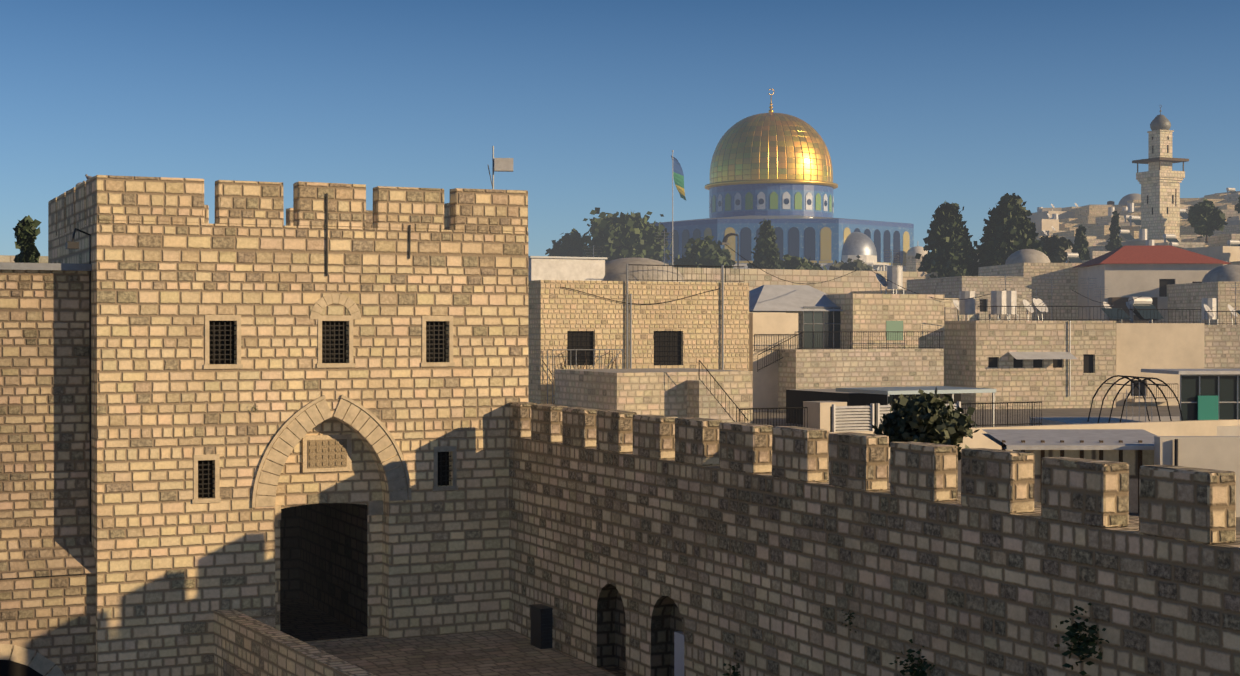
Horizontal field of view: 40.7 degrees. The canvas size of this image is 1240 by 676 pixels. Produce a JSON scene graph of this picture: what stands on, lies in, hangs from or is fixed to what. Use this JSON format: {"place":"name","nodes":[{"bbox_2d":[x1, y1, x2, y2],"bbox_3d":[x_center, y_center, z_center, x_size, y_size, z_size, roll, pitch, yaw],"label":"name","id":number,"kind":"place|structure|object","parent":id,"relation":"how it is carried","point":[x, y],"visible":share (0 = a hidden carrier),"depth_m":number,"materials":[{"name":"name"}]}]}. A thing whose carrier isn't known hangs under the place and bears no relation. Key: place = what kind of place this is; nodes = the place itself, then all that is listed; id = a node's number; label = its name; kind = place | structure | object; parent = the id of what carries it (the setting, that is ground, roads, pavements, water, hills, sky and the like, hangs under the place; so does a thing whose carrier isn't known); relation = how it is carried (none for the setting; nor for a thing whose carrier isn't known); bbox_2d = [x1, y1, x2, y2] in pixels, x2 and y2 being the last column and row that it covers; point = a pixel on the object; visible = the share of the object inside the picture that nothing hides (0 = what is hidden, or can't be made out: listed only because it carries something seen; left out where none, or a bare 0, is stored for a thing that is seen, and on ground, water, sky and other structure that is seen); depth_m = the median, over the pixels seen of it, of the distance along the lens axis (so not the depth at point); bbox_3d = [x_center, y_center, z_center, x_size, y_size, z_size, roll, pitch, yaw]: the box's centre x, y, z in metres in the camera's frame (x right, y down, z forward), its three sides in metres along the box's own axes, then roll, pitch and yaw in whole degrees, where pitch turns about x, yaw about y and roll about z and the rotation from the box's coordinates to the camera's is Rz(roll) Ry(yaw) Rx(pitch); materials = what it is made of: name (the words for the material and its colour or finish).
{"place":"outdoors","nodes":[
{"label":"outdoors","id":0,"kind":"place"},
{"bbox_2d":[12,215,41,262],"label":"shrub","id":1,"kind":"object","parent":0,"point":[27,232],"visible":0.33,"depth_m":78.20,"materials":[{"name":"green plant"}]},
{"bbox_2d":[0,262,91,270],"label":"wall coping","id":2,"kind":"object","parent":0,"point":[45,266],"depth_m":59.80,"materials":[{"name":"beige stone"}]},
{"bbox_2d":[223,629,614,675],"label":"plaza floor","id":3,"kind":"structure","parent":0,"point":[507,652],"depth_m":60.59,"materials":[{"name":"beige stone"}]},
{"bbox_2d":[214,609,375,675],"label":"low stone wall","id":4,"kind":"structure","parent":3,"relation":"on","point":[249,645],"depth_m":56.52,"materials":[{"name":"stone"}]},
{"bbox_2d":[529,604,552,648],"bbox_3d":[-2.570,10.808,62.896,1.400,1.500,1.100,0,0,-26],"label":"trash bin","id":5,"kind":"object","parent":3,"relation":"on","point":[541,626],"visible":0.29,"depth_m":62.31,"materials":[{"name":"grey metal"}]},
{"bbox_2d":[0,0,1239,255],"label":"sky","id":6,"kind":"structure","parent":0,"point":[916,106],"materials":[{"name":"blue"}]},
{"bbox_2d":[672,150,673,264],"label":"flag pole","id":7,"kind":"object","parent":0,"point":[672,206],"visible":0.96,"depth_m":249.47,"materials":[{"name":"grey metal"}]},
{"bbox_2d":[671,155,685,199],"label":"flag","id":8,"kind":"object","parent":7,"relation":"attached to","point":[678,175],"visible":0.92,"depth_m":249.53,"materials":[{"name":"multicoloured fabric"}]},
{"bbox_2d":[556,348,931,402],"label":"roof ledges","id":9,"kind":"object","parent":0,"point":[640,370],"depth_m":84.76,"materials":[{"name":"beige stone"}]},
{"bbox_2d":[659,190,913,271],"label":"shrine wall","id":10,"kind":"structure","parent":0,"point":[837,234],"depth_m":264.16,"materials":[{"name":"blue tile"}]},
{"bbox_2d":[712,192,831,211],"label":"drum windows","id":11,"kind":"structure","parent":10,"relation":"on","point":[773,200],"depth_m":270.74,"materials":[{"name":"glass"}]},
{"bbox_2d":[661,198,899,262],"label":"blue window glass","id":12,"kind":"structure","parent":10,"relation":"on","point":[809,242],"depth_m":257.86,"materials":[{"name":"blue glass"}]},
{"bbox_2d":[650,183,913,227],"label":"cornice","id":13,"kind":"structure","parent":10,"relation":"on","point":[777,186],"depth_m":269.83,"materials":[{"name":"blue tile"}]},
{"bbox_2d":[705,179,837,189],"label":"dome of the rock cornice","id":14,"kind":"structure","parent":13,"relation":"on","point":[760,181],"depth_m":270.55,"materials":[{"name":"gold metal"}]},
{"bbox_2d":[710,113,832,186],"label":"dome","id":15,"kind":"structure","parent":14,"relation":"on","point":[771,146],"depth_m":272.19,"materials":[{"name":"gold metal"}]},
{"bbox_2d":[768,89,773,112],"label":"dome of the rock finial","id":16,"kind":"structure","parent":15,"relation":"on","point":[771,110],"depth_m":279.84,"materials":[{"name":"gold metal"}]},
{"bbox_2d":[659,215,910,223],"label":"dome of the rock lead","id":17,"kind":"structure","parent":13,"relation":"on","point":[776,217],"depth_m":262.72,"materials":[{"name":"grey metal"}]},
{"bbox_2d":[666,227,909,265],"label":"yellow dome tile","id":18,"kind":"structure","parent":10,"relation":"attached to","point":[825,243],"depth_m":257.91,"materials":[{"name":"yellow tile"}]},
{"bbox_2d":[567,217,1230,431],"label":"dark city interior","id":19,"kind":"object","parent":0,"point":[795,398],"visible":0.04,"depth_m":89.50,"materials":[{"name":"black"}]},
{"bbox_2d":[603,193,1239,281],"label":"small domes","id":20,"kind":"structure","parent":0,"point":[615,269],"depth_m":93.29,"materials":[{"name":"beige stone"}]},
{"bbox_2d":[749,193,1239,458],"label":"building walls","id":21,"kind":"structure","parent":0,"point":[1139,346],"depth_m":108.53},
{"bbox_2d":[754,405,1239,530],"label":"city terrace ground","id":22,"kind":"structure","parent":0,"point":[1132,411],"depth_m":97.88,"materials":[{"name":"beige stone"}]},
{"bbox_2d":[528,188,1239,516],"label":"city","id":23,"kind":"object","parent":22,"relation":"on","point":[565,269],"depth_m":90.58},
{"bbox_2d":[749,285,1076,358],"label":"grey tarp","id":24,"kind":"object","parent":23,"relation":"on","point":[773,298],"visible":0.7,"depth_m":104.70,"materials":[{"name":"grey fabric"}]},
{"bbox_2d":[836,386,995,394],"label":"blue awning","id":25,"kind":"object","parent":23,"relation":"on","point":[906,390],"visible":1,"depth_m":80.85,"materials":[{"name":"blue"}]},
{"bbox_2d":[1197,396,1217,419],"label":"window shutter","id":26,"kind":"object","parent":23,"relation":"on","point":[1207,407],"visible":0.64,"depth_m":72.09,"materials":[{"name":"teal"}]},
{"bbox_2d":[528,194,1239,404],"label":"stone building walls","id":27,"kind":"structure","parent":22,"relation":"on","point":[556,311],"depth_m":91.12,"materials":[{"name":"beige stone"}]},
{"bbox_2d":[872,388,979,459],"bbox_3d":[8.996,3.115,49.565,3.023,3.414,3.063,0,0,2],"label":"bush","id":28,"kind":"object","parent":22,"relation":"on","point":[924,417],"visible":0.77,"depth_m":48.86,"materials":[{"name":"green plant"}]},
{"bbox_2d":[1013,450,1153,512],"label":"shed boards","id":29,"kind":"object","parent":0,"point":[1130,457],"depth_m":45.52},
{"bbox_2d":[1073,245,1230,267],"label":"tiled roof","id":30,"kind":"structure","parent":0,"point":[1162,254],"depth_m":150.50,"materials":[{"name":"red tile"}]},
{"bbox_2d":[1234,197,1239,213],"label":"hill tree","id":31,"kind":"object","parent":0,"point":[1237,207],"visible":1,"depth_m":233.38,"materials":[{"name":"green plant"}]},
{"bbox_3d":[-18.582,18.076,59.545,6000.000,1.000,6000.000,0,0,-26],"label":"ground","id":32,"kind":"structure","parent":0,"visible":0},
{"bbox_2d":[0,270,89,542],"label":"wall","id":33,"kind":"structure","parent":32,"relation":"on","point":[44,420],"depth_m":60.03,"materials":[{"name":"stone"}]},
{"bbox_2d":[0,538,95,675],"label":"stone wall","id":34,"kind":"structure","parent":32,"relation":"on","point":[48,599],"depth_m":59.30,"materials":[{"name":"stone"}]},
{"bbox_2d":[0,660,42,675],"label":"arched opening","id":35,"kind":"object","parent":34,"relation":"attached to","point":[9,668],"depth_m":58.63,"materials":[{"name":"black"}]},
{"bbox_2d":[0,644,65,675],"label":"arch stones","id":36,"kind":"object","parent":34,"relation":"attached to","point":[41,664],"visible":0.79,"depth_m":58.84,"materials":[{"name":"beige stone"}]},
{"bbox_2d":[66,193,410,541],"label":"tower lamp cables","id":37,"kind":"object","parent":32,"relation":"on","point":[72,245],"visible":0.92,"depth_m":60.59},
{"bbox_2d":[48,220,527,675],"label":"gate tower","id":38,"kind":"structure","parent":32,"relation":"on","point":[326,557],"depth_m":62.75,"materials":[{"name":"beige stone"}]},
{"bbox_2d":[48,175,527,238],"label":"battlements","id":39,"kind":"object","parent":38,"relation":"attached to","point":[129,198],"visible":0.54,"depth_m":63.00,"materials":[{"name":"beige stone"}]},
{"bbox_2d":[198,321,448,497],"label":"windows","id":40,"kind":"structure","parent":38,"relation":"attached to","point":[323,361],"depth_m":63.47,"materials":[{"name":"black"}]},
{"bbox_2d":[198,321,450,497],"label":"window grilles","id":41,"kind":"object","parent":38,"relation":"attached to","point":[325,358],"visible":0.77,"depth_m":63.24,"materials":[{"name":"grey metal"}]},
{"bbox_2d":[192,315,457,503],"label":"window frames","id":42,"kind":"structure","parent":38,"relation":"attached to","point":[216,457],"depth_m":62.96,"materials":[{"name":"beige stone"}]},
{"bbox_2d":[302,434,351,472],"bbox_3d":[-11.185,4.403,63.893,1.900,1.400,0.110,0,0,-26],"label":"gate plaque","id":43,"kind":"object","parent":38,"relation":"attached to","point":[305,439],"visible":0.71,"depth_m":63.81,"materials":[{"name":"beige stone"}]},
{"bbox_2d":[308,439,346,467],"bbox_3d":[-11.146,4.403,63.812,1.500,1.060,0.070,0,0,-26],"label":"carved plaque","id":44,"kind":"object","parent":43,"relation":"attached to","point":[327,453],"visible":0.98,"depth_m":63.80,"materials":[{"name":"beige stone"}]},
{"bbox_2d":[275,500,382,519],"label":"impost blocks","id":45,"kind":"structure","parent":38,"relation":"attached to","point":[374,507],"depth_m":64.58,"materials":[{"name":"beige stone"}]},
{"bbox_2d":[255,398,407,506],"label":"pointed arch","id":46,"kind":"structure","parent":38,"relation":"attached to","point":[371,431],"depth_m":63.00,"materials":[{"name":"beige stone"}]},
{"bbox_2d":[252,395,411,507],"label":"arch molding","id":47,"kind":"structure","parent":38,"relation":"attached to","point":[308,405],"depth_m":62.84,"materials":[{"name":"beige stone"}]},
{"bbox_2d":[310,293,360,318],"bbox_3d":[-10.739,-1.190,63.187,2.000,0.980,0.035,0,0,-26],"label":"window arch","id":48,"kind":"structure","parent":38,"relation":"attached to","point":[335,298],"depth_m":63.16,"materials":[{"name":"beige stone"}]},
{"bbox_2d":[488,146,493,188],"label":"flagpole","id":49,"kind":"object","parent":38,"relation":"on","point":[492,181],"visible":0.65,"depth_m":66.26,"materials":[{"name":"grey metal"}]},
{"bbox_2d":[494,158,512,171],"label":"flag","id":50,"kind":"object","parent":49,"relation":"attached to","point":[503,164],"visible":1,"depth_m":66.08,"materials":[{"name":"white fabric"}]},
{"bbox_2d":[0,255,937,312],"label":"wall","id":51,"kind":"structure","parent":32,"relation":"on","point":[845,284],"depth_m":171.68,"materials":[{"name":"stone"}]},
{"bbox_2d":[545,228,588,256],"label":"broad tree","id":52,"kind":"object","parent":51,"relation":"on","point":[568,245],"visible":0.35,"depth_m":253.19,"materials":[{"name":"green plant"}]},
{"bbox_2d":[579,207,679,261],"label":"broad tree","id":53,"kind":"object","parent":51,"relation":"on","point":[623,235],"visible":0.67,"depth_m":246.11,"materials":[{"name":"green plant"}]},
{"bbox_2d":[673,236,735,267],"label":"round tree","id":54,"kind":"object","parent":51,"relation":"on","point":[702,252],"visible":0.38,"depth_m":227.62,"materials":[{"name":"green plant"}]},
{"bbox_2d":[720,233,738,268],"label":"street lamp","id":55,"kind":"object","parent":51,"relation":"on","point":[724,240],"visible":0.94,"depth_m":199.33,"materials":[{"name":"grey metal"}]},
{"bbox_2d":[747,218,782,268],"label":"cypress","id":56,"kind":"object","parent":51,"relation":"on","point":[766,253],"visible":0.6,"depth_m":213.45,"materials":[{"name":"green plant"}]},
{"bbox_2d":[781,254,826,269],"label":"round tree","id":57,"kind":"object","parent":51,"relation":"on","point":[794,262],"visible":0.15,"depth_m":223.23,"materials":[{"name":"green plant"}]},
{"bbox_2d":[732,263,905,269],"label":"white marble","id":58,"kind":"structure","parent":51,"relation":"on","point":[827,264],"depth_m":257.92},
{"bbox_2d":[829,255,878,270],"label":"olive tree","id":59,"kind":"object","parent":51,"relation":"on","point":[857,265],"visible":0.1,"depth_m":237.91,"materials":[{"name":"green plant"}]},
{"bbox_2d":[829,255,888,270],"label":"dome base","id":60,"kind":"structure","parent":51,"relation":"on","point":[870,260],"depth_m":257.56,"materials":[{"name":"beige stone"}]},
{"bbox_2d":[842,232,876,255],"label":"dome of the chain","id":61,"kind":"structure","parent":60,"relation":"on","point":[857,243],"depth_m":257.82,"materials":[{"name":"silver metal"}]},
{"bbox_2d":[906,256,923,271],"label":"dome base","id":62,"kind":"object","parent":51,"relation":"on","point":[913,264],"visible":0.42,"depth_m":265.11,"materials":[{"name":"beige stone"}]},
{"bbox_2d":[906,246,927,255],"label":"dome","id":63,"kind":"structure","parent":62,"relation":"on","point":[912,251],"depth_m":265.27,"materials":[{"name":"white paint"}]},
{"bbox_2d":[915,200,979,277],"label":"cypress","id":64,"kind":"object","parent":51,"relation":"on","point":[947,241],"visible":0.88,"depth_m":179.48,"materials":[{"name":"green plant"}]},
{"bbox_2d":[1069,225,1090,262],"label":"tree","id":65,"kind":"object","parent":51,"relation":"on","point":[1080,246],"visible":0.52,"depth_m":197.90,"materials":[{"name":"green plant"}]},
{"bbox_2d":[1107,201,1177,465],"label":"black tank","id":66,"kind":"object","parent":51,"relation":"on","point":[1175,440],"visible":0.12,"depth_m":44.31,"materials":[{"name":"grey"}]},
{"bbox_2d":[1132,129,1188,239],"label":"minaret","id":67,"kind":"object","parent":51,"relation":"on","point":[1160,186],"depth_m":216.79,"materials":[{"name":"beige stone"}]},
{"bbox_2d":[1150,105,1170,130],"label":"minaret dome","id":68,"kind":"structure","parent":67,"relation":"on","point":[1160,121],"depth_m":217.02,"materials":[{"name":"silver metal"}]},
{"bbox_2d":[1147,136,1175,214],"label":"minaret windows","id":69,"kind":"structure","parent":67,"relation":"attached to","point":[1175,189],"depth_m":217.05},
{"bbox_2d":[509,436,1239,675],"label":"city wall","id":70,"kind":"structure","parent":32,"relation":"on","point":[625,564],"depth_m":45.37,"materials":[{"name":"stone"}]},
{"bbox_2d":[674,631,683,675],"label":"white niche door","id":71,"kind":"structure","parent":70,"relation":"attached to","point":[678,653],"depth_m":54.17,"materials":[{"name":"white"}]},
{"bbox_2d":[723,652,742,675],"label":"wall tuft","id":72,"kind":"object","parent":70,"relation":"attached to","point":[733,668],"visible":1,"depth_m":49.69,"materials":[{"name":"green plant"}]},
{"bbox_2d":[839,610,856,632],"bbox_3d":[5.953,7.445,44.173,0.382,0.704,0.756,0,0,-26],"label":"wall tuft","id":73,"kind":"object","parent":70,"relation":"attached to","point":[850,621],"visible":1,"depth_m":44.17,"materials":[{"name":"green plant"}]},
{"bbox_2d":[509,402,1235,543],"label":"battlements","id":74,"kind":"object","parent":70,"relation":"on","point":[1188,503],"visible":1,"depth_m":41.49,"materials":[{"name":"stone"}]},
{"bbox_2d":[889,639,934,675],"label":"wall tuft","id":75,"kind":"object","parent":70,"relation":"attached to","point":[919,666],"visible":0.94,"depth_m":41.44,"materials":[{"name":"green plant"}]},
{"bbox_2d":[1054,603,1108,674],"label":"wall tuft","id":76,"kind":"object","parent":70,"relation":"attached to","point":[1079,648],"visible":0.96,"depth_m":35.89,"materials":[{"name":"green plant"}]},
{"bbox_2d":[555,191,1239,422],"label":"buildings","id":77,"kind":"structure","parent":32,"relation":"on","point":[970,347],"depth_m":105.27,"materials":[{"name":"beige stone"}]},
{"bbox_2d":[886,321,902,339],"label":"green shutter","id":78,"kind":"object","parent":77,"relation":"attached to","point":[894,325],"visible":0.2,"depth_m":104.74,"materials":[{"name":"green"}]},
{"bbox_2d":[687,193,1239,421],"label":"building walls","id":79,"kind":"structure","parent":32,"relation":"on","point":[827,368],"depth_m":103.09,"materials":[{"name":"beige stone"}]},
{"bbox_2d":[971,193,1046,275],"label":"conifer","id":80,"kind":"object","parent":32,"relation":"on","point":[1009,229],"visible":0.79,"depth_m":179.02,"materials":[{"name":"green plant"}]},
{"bbox_2d":[1038,234,1072,262],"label":"hill tree","id":81,"kind":"object","parent":32,"relation":"on","point":[1054,247],"visible":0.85,"depth_m":188.00,"materials":[{"name":"green plant"}]},
{"bbox_2d":[1105,211,1122,250],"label":"cypress tree","id":82,"kind":"object","parent":32,"relation":"on","point":[1114,242],"visible":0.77,"depth_m":212.82,"materials":[{"name":"green plant"}]},
{"bbox_2d":[1188,198,1227,242],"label":"hill tree","id":83,"kind":"object","parent":32,"relation":"on","point":[1205,218],"visible":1,"depth_m":211.74,"materials":[{"name":"green plant"}]}
]}

